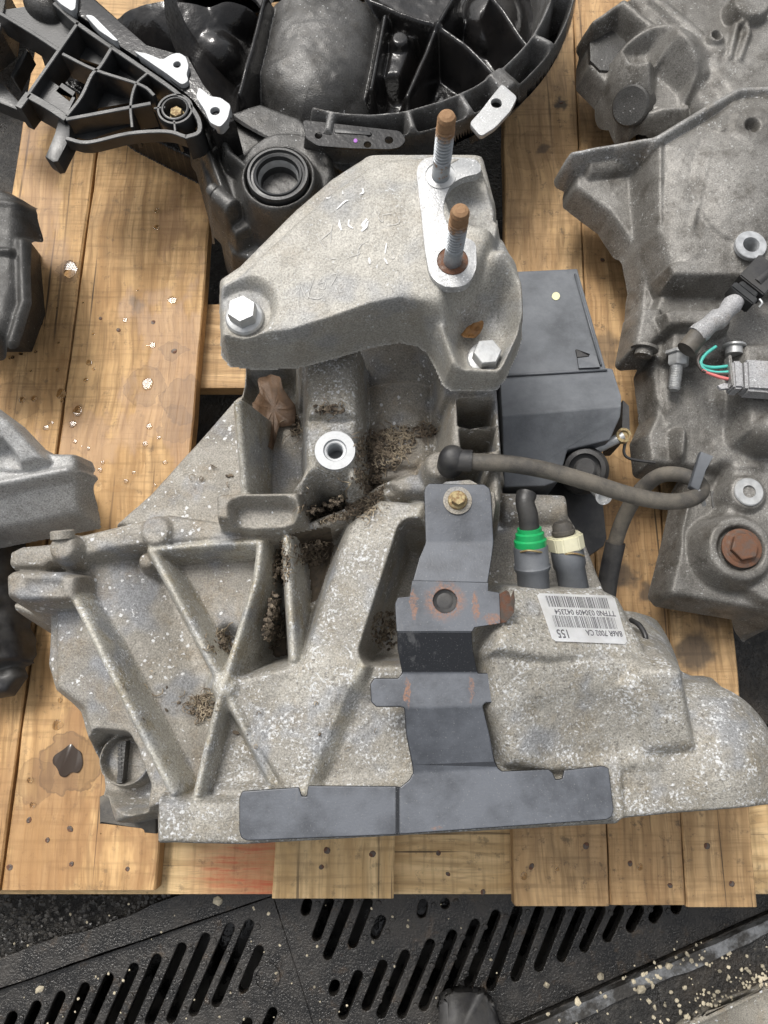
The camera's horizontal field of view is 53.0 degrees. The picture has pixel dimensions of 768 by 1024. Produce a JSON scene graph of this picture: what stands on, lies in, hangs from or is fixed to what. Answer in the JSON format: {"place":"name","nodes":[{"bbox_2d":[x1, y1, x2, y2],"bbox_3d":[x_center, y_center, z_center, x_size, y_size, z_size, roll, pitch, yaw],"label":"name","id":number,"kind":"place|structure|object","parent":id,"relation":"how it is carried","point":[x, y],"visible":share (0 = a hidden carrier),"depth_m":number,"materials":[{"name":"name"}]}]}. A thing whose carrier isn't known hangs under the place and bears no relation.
{"place":"outdoors","nodes":[
{"label":"outdoors","id":0,"kind":"place"},
{"bbox_2d":[8,898,676,1023],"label":"drain floor","id":1,"kind":"structure","parent":0,"point":[256,959],"depth_m":1.03,"materials":[{"name":"cast iron"}]},
{"bbox_2d":[0,43,767,1023],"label":"ground","id":2,"kind":"structure","parent":0,"point":[752,665],"depth_m":0.90,"materials":[{"name":"black asphalt"}]},
{"bbox_2d":[0,894,180,957],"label":"chippings","id":3,"kind":"object","parent":2,"relation":"on","point":[32,913],"visible":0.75,"depth_m":0.89,"materials":[{"name":"black gravel"}]},
{"bbox_2d":[0,894,271,987],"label":"drain edge bar","id":4,"kind":"object","parent":2,"relation":"on","point":[53,953],"visible":0.38,"depth_m":0.89,"materials":[{"name":"metal"}]},
{"bbox_2d":[0,896,312,1023],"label":"drain grate","id":5,"kind":"object","parent":2,"relation":"on","point":[261,995],"visible":1,"depth_m":0.89,"materials":[{"name":"metal"}]},
{"bbox_2d":[0,0,767,906],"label":"pallet","id":6,"kind":"object","parent":2,"relation":"on","point":[98,218],"visible":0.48,"depth_m":0.89,"materials":[{"name":"brown wood"}]},
{"bbox_2d":[0,543,36,697],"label":"rubber boot","id":7,"kind":"object","parent":6,"relation":"on","point":[18,650],"visible":0.68,"depth_m":0.79,"materials":[{"name":"black rubber"}]},
{"bbox_2d":[0,190,44,360],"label":"transfer cover","id":8,"kind":"object","parent":6,"relation":"on","point":[22,311],"visible":1,"depth_m":0.83,"materials":[{"name":"black plastic"}]},
{"bbox_2d":[0,409,100,547],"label":"bracket casting","id":9,"kind":"object","parent":6,"relation":"on","point":[44,492],"visible":0.99,"depth_m":0.74,"materials":[{"name":"silver metal"}]},
{"bbox_2d":[52,744,82,776],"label":"puddle","id":10,"kind":"object","parent":6,"relation":"on","point":[67,760],"visible":1,"depth_m":0.81,"materials":[{"name":"grey"}]},
{"bbox_2d":[23,0,575,273],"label":"gearbox","id":11,"kind":"object","parent":6,"relation":"on","point":[297,104],"visible":0.87,"depth_m":0.90,"materials":[{"name":"metal"}]},
{"bbox_2d":[0,0,35,121],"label":"plastic housing","id":12,"kind":"object","parent":11,"relation":"attached to","point":[25,65],"visible":0.81,"depth_m":0.91,"materials":[{"name":"black plastic"}]},
{"bbox_2d":[0,1,208,173],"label":"lattice bracket","id":13,"kind":"object","parent":11,"relation":"attached to","point":[67,44],"visible":1,"depth_m":0.85,"materials":[{"name":"black plastic"}]},
{"bbox_2d":[8,207,642,879],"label":"chips","id":14,"kind":"object","parent":6,"relation":"on","point":[70,269],"visible":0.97,"depth_m":0.91,"materials":[{"name":"beige"}]},
{"bbox_2d":[8,109,767,843],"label":"gearbox","id":15,"kind":"object","parent":6,"relation":"on","point":[524,673],"visible":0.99,"depth_m":0.59,"materials":[{"name":"metal"}]},
{"bbox_2d":[123,464,396,749],"bbox_3d":[-0.088,0.081,0.651,0.209,0.099,0.233,9,76,2],"label":"plant debris","id":16,"kind":"object","parent":15,"relation":"on","point":[306,548],"visible":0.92,"depth_m":0.65,"materials":[{"name":"brown plant"}]},
{"bbox_2d":[252,374,295,449],"bbox_3d":[-0.098,-0.090,0.692,0.038,0.018,0.073,0,76,0],"label":"dead leaf","id":17,"kind":"object","parent":15,"relation":"in","point":[273,403],"visible":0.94,"depth_m":0.70,"materials":[{"name":"brown plant"}]},
{"bbox_2d":[281,398,439,525],"bbox_3d":[-0.030,-0.041,0.656,0.146,0.116,0.120,11,76,3],"label":"plant debris","id":18,"kind":"object","parent":15,"relation":"on","point":[378,446],"visible":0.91,"depth_m":0.65,"materials":[{"name":"brown plant"}]},
{"bbox_2d":[461,320,483,337],"bbox_3d":[0.067,-0.138,0.584,0.011,0.009,0.020,41,79,9],"label":"dead leaf","id":19,"kind":"object","parent":15,"relation":"on","point":[472,330],"visible":1,"depth_m":0.59,"materials":[{"name":"brown plant"}]},
{"bbox_2d":[554,0,767,641],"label":"gearbox","id":20,"kind":"object","parent":6,"relation":"on","point":[670,208],"visible":0.94,"depth_m":0.81,"materials":[{"name":"metal"}]},
{"bbox_2d":[677,255,767,356],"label":"sensor lead","id":21,"kind":"object","parent":20,"relation":"on","point":[747,290],"visible":1,"depth_m":0.76,"materials":[{"name":"rubber"}]},
{"bbox_2d":[696,345,767,398],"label":"cut plug","id":22,"kind":"object","parent":20,"relation":"on","point":[747,379],"visible":1,"depth_m":0.75,"materials":[{"name":"grey plastic"}]},
{"bbox_2d":[13,896,767,1023],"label":"gravel","id":23,"kind":"structure","parent":2,"relation":"on","point":[218,901],"depth_m":0.87,"materials":[{"name":"beige gravel"}]},
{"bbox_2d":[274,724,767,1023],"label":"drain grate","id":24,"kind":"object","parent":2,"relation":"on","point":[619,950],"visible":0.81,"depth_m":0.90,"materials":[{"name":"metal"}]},
{"bbox_2d":[438,985,500,1023],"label":"rubber scrap","id":25,"kind":"object","parent":24,"relation":"on","point":[460,1004],"visible":1,"depth_m":0.86,"materials":[{"name":"grey rubber"}]},
{"bbox_2d":[524,915,767,1023],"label":"drain edge bar","id":26,"kind":"object","parent":2,"relation":"on","point":[592,1003],"visible":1,"depth_m":0.88,"materials":[{"name":"metal"}]},
{"bbox_2d":[676,981,767,1023],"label":"kerb stone","id":27,"kind":"object","parent":2,"relation":"on","point":[747,1006],"visible":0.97,"depth_m":0.86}
]}

